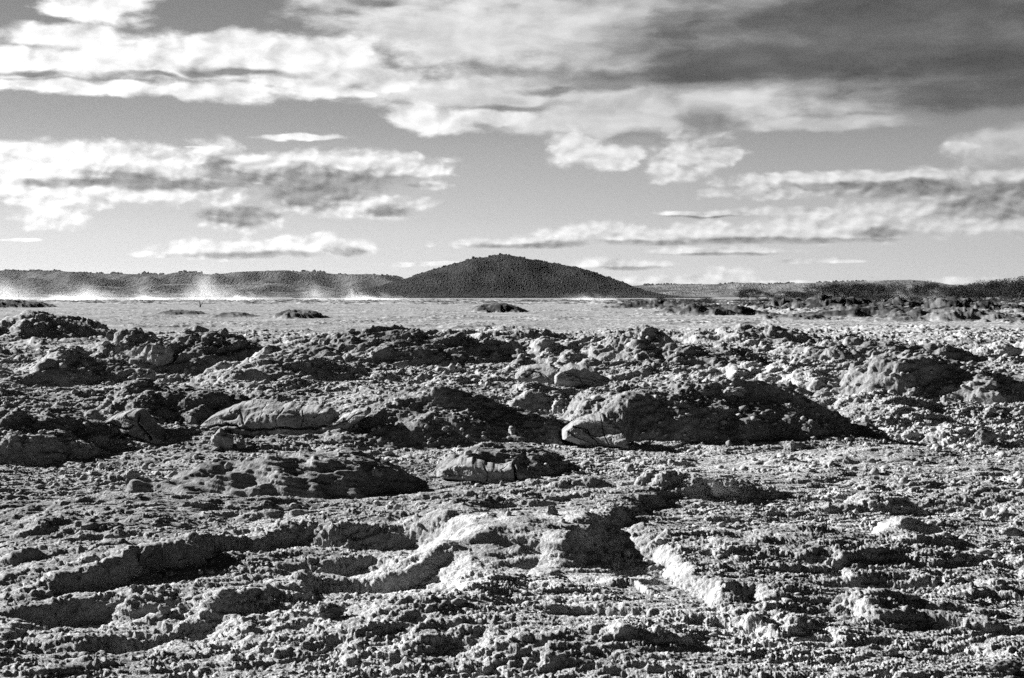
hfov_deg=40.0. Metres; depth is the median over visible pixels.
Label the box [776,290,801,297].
bush
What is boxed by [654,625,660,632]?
stone
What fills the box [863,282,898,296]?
bush
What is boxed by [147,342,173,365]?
boulder
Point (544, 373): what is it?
rock slab
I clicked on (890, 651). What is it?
boulder
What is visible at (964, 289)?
bush
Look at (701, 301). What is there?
scrub clump
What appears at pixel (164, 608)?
boulder
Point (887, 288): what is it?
bush
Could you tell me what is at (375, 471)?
boulder
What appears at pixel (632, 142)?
sky
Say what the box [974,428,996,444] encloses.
boulder
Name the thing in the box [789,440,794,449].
boulder
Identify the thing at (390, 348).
rock mound
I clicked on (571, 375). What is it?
rock slab
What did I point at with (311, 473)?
rock mound
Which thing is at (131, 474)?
boulder
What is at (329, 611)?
boulder
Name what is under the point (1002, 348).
boulder
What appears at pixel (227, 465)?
stone
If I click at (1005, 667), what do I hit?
boulder
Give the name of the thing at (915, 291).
bush
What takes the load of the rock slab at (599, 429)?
on the ground
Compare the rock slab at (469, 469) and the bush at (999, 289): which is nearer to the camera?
the rock slab at (469, 469)
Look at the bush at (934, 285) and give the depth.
518.85 m
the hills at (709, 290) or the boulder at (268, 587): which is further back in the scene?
the hills at (709, 290)
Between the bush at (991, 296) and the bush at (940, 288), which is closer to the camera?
the bush at (991, 296)
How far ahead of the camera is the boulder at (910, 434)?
16.43 m
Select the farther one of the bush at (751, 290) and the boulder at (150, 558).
the bush at (751, 290)
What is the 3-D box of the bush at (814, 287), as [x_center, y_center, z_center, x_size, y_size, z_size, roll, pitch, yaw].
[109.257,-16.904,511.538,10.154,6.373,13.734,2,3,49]
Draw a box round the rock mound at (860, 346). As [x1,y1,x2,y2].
[773,336,1001,361]
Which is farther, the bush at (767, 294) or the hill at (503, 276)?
the hill at (503, 276)
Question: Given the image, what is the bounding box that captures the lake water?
[0,297,1022,299]
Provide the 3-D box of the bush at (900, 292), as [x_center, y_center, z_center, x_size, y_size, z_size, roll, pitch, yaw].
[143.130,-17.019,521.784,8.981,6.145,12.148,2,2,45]
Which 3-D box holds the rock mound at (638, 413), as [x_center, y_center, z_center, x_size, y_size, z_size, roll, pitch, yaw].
[2.399,0.851,15.967,3.733,0.873,2.960,0,2,0]
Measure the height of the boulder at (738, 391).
0.160 m
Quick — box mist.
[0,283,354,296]
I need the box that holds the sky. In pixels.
[0,0,1023,285]
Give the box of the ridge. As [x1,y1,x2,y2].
[0,270,403,289]
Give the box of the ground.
[0,294,1023,677]
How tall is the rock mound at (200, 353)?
1.155 m
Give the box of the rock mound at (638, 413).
[561,378,890,444]
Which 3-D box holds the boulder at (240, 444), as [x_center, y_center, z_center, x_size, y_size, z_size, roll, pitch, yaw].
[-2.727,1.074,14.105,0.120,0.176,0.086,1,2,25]
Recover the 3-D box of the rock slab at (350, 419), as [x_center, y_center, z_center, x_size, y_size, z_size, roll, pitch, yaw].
[-1.743,0.854,14.780,0.689,0.295,0.356,1,2,28]
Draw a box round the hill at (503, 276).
[294,254,711,297]
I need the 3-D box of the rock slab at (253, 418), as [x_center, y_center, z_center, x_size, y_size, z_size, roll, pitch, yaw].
[-2.634,0.892,15.244,1.830,0.463,0.587,1,2,24]
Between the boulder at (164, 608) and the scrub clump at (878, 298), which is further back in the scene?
the scrub clump at (878, 298)
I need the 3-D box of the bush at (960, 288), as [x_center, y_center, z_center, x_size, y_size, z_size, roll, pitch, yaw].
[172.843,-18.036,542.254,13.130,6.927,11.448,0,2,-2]
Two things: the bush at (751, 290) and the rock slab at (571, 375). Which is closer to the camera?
the rock slab at (571, 375)
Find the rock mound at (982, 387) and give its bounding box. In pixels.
[811,350,1023,403]
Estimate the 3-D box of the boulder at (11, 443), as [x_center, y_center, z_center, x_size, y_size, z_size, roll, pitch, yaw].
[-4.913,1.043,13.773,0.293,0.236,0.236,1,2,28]
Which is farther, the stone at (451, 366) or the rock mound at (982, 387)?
the stone at (451, 366)
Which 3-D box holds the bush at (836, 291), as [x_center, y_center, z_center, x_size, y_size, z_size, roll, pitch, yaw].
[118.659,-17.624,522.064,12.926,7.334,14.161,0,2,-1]
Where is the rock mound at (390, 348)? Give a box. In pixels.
[291,324,532,367]
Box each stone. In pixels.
[4,629,11,633]
[101,341,110,345]
[225,462,230,469]
[383,451,392,454]
[448,363,455,370]
[448,541,458,545]
[508,429,514,434]
[590,395,601,399]
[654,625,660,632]
[717,521,725,526]
[983,507,992,515]
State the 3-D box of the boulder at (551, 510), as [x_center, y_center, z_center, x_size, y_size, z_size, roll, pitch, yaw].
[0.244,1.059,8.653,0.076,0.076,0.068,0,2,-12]
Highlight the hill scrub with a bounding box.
[322,253,655,295]
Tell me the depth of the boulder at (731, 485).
10.70 m
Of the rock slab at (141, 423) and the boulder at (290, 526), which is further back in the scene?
the rock slab at (141, 423)
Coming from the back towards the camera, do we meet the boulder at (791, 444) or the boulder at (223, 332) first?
the boulder at (223, 332)
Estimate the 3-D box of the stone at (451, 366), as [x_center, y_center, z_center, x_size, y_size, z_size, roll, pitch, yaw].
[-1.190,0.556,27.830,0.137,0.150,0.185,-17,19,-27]
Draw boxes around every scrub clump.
[607,299,645,300]
[689,300,714,303]
[697,297,719,301]
[770,296,796,300]
[843,293,874,299]
[866,294,894,300]
[891,296,927,299]
[1005,296,1023,302]
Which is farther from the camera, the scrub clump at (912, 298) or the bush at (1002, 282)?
the bush at (1002, 282)
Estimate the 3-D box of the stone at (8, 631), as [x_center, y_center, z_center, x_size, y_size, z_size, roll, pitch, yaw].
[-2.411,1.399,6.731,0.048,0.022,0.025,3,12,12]
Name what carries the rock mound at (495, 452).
on the ground
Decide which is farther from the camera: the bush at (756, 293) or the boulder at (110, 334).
the bush at (756, 293)
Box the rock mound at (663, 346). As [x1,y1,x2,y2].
[612,324,772,369]
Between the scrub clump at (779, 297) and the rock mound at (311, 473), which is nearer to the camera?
the rock mound at (311, 473)
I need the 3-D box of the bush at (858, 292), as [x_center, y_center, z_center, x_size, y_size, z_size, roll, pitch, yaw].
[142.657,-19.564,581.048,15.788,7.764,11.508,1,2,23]
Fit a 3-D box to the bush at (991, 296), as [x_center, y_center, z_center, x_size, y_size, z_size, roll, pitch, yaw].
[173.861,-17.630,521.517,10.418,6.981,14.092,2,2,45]
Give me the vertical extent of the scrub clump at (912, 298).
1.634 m
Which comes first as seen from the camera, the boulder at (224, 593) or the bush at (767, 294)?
the boulder at (224, 593)
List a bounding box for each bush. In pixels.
[734,290,750,299]
[737,288,756,298]
[749,290,763,298]
[762,292,774,298]
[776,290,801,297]
[793,284,823,297]
[806,282,847,295]
[816,282,850,296]
[835,282,859,296]
[843,282,869,294]
[849,282,880,295]
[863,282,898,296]
[871,286,901,298]
[882,283,932,296]
[887,285,908,297]
[912,280,941,298]
[932,284,958,297]
[934,286,962,297]
[945,283,971,296]
[952,284,987,298]
[967,280,1001,298]
[967,283,1000,297]
[980,280,1013,295]
[983,280,1020,298]
[995,276,1023,297]
[995,277,1023,297]
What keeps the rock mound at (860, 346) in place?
on the ground
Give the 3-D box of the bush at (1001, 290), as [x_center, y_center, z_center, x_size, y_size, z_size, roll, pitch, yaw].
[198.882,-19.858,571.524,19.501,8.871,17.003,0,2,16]
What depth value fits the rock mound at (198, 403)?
15.92 m
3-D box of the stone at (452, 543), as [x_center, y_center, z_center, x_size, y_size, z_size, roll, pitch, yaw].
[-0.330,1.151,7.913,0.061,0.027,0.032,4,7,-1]
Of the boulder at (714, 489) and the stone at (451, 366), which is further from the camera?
the stone at (451, 366)
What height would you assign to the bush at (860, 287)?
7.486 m
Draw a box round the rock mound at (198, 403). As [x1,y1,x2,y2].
[68,378,252,425]
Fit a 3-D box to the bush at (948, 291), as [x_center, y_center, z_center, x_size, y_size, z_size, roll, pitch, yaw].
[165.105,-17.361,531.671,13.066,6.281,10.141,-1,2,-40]
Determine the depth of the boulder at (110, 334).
43.76 m
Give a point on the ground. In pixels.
(866, 596)
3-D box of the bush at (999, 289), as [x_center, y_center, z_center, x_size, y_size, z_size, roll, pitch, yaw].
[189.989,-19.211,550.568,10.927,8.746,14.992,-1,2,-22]
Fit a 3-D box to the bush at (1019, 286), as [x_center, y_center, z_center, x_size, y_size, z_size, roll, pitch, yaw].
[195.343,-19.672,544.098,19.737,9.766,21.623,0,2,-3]
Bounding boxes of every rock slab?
[106,408,165,443]
[201,399,338,438]
[325,407,371,430]
[436,457,543,483]
[515,363,558,383]
[553,363,612,387]
[562,413,629,447]
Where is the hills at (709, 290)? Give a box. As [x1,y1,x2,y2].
[634,280,1013,296]
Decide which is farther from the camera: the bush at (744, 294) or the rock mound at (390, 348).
the bush at (744, 294)
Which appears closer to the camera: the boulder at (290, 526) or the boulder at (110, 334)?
the boulder at (290, 526)
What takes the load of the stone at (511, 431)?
on the rock mound at (488, 413)
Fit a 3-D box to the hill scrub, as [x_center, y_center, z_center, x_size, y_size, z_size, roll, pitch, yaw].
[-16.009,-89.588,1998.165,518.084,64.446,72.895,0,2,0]
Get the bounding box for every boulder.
[0,433,22,454]
[106,329,117,340]
[121,470,140,479]
[139,546,161,570]
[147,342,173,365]
[158,603,170,613]
[177,601,186,608]
[210,428,233,448]
[216,589,231,596]
[218,328,229,337]
[236,438,245,450]
[265,583,270,591]
[279,520,300,533]
[317,603,343,619]
[370,467,382,476]
[546,505,557,514]
[707,482,722,499]
[720,386,746,396]
[723,479,739,492]
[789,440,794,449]
[881,646,899,655]
[901,430,919,438]
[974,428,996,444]
[986,659,1021,675]
[991,340,1022,356]
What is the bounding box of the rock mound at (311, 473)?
[123,447,418,499]
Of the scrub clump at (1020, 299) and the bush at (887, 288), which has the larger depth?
the bush at (887, 288)
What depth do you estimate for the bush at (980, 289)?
510.47 m
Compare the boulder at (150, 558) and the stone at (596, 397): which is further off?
the stone at (596, 397)
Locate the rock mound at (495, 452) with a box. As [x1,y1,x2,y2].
[427,441,578,478]
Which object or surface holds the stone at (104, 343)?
on the rock mound at (200, 353)
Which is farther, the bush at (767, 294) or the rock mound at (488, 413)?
the bush at (767, 294)
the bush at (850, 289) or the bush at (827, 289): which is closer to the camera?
the bush at (827, 289)
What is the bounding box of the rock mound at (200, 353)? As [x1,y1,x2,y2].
[73,325,281,375]
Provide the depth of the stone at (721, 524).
9.04 m
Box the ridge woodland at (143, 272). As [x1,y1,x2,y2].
[0,269,402,277]
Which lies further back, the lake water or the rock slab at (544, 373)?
the lake water
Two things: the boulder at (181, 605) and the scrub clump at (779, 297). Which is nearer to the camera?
the boulder at (181, 605)
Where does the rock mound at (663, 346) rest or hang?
on the ground
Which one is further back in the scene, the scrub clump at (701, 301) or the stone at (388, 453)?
the scrub clump at (701, 301)
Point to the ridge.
(11, 279)
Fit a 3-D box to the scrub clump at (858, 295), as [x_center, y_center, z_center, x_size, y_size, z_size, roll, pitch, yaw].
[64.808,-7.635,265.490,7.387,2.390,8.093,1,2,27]
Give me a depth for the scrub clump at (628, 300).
390.24 m
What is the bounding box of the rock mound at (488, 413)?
[314,385,570,450]
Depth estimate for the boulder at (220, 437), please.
14.08 m
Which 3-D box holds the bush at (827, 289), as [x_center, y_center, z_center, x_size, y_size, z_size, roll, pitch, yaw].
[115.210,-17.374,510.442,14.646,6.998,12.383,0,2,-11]

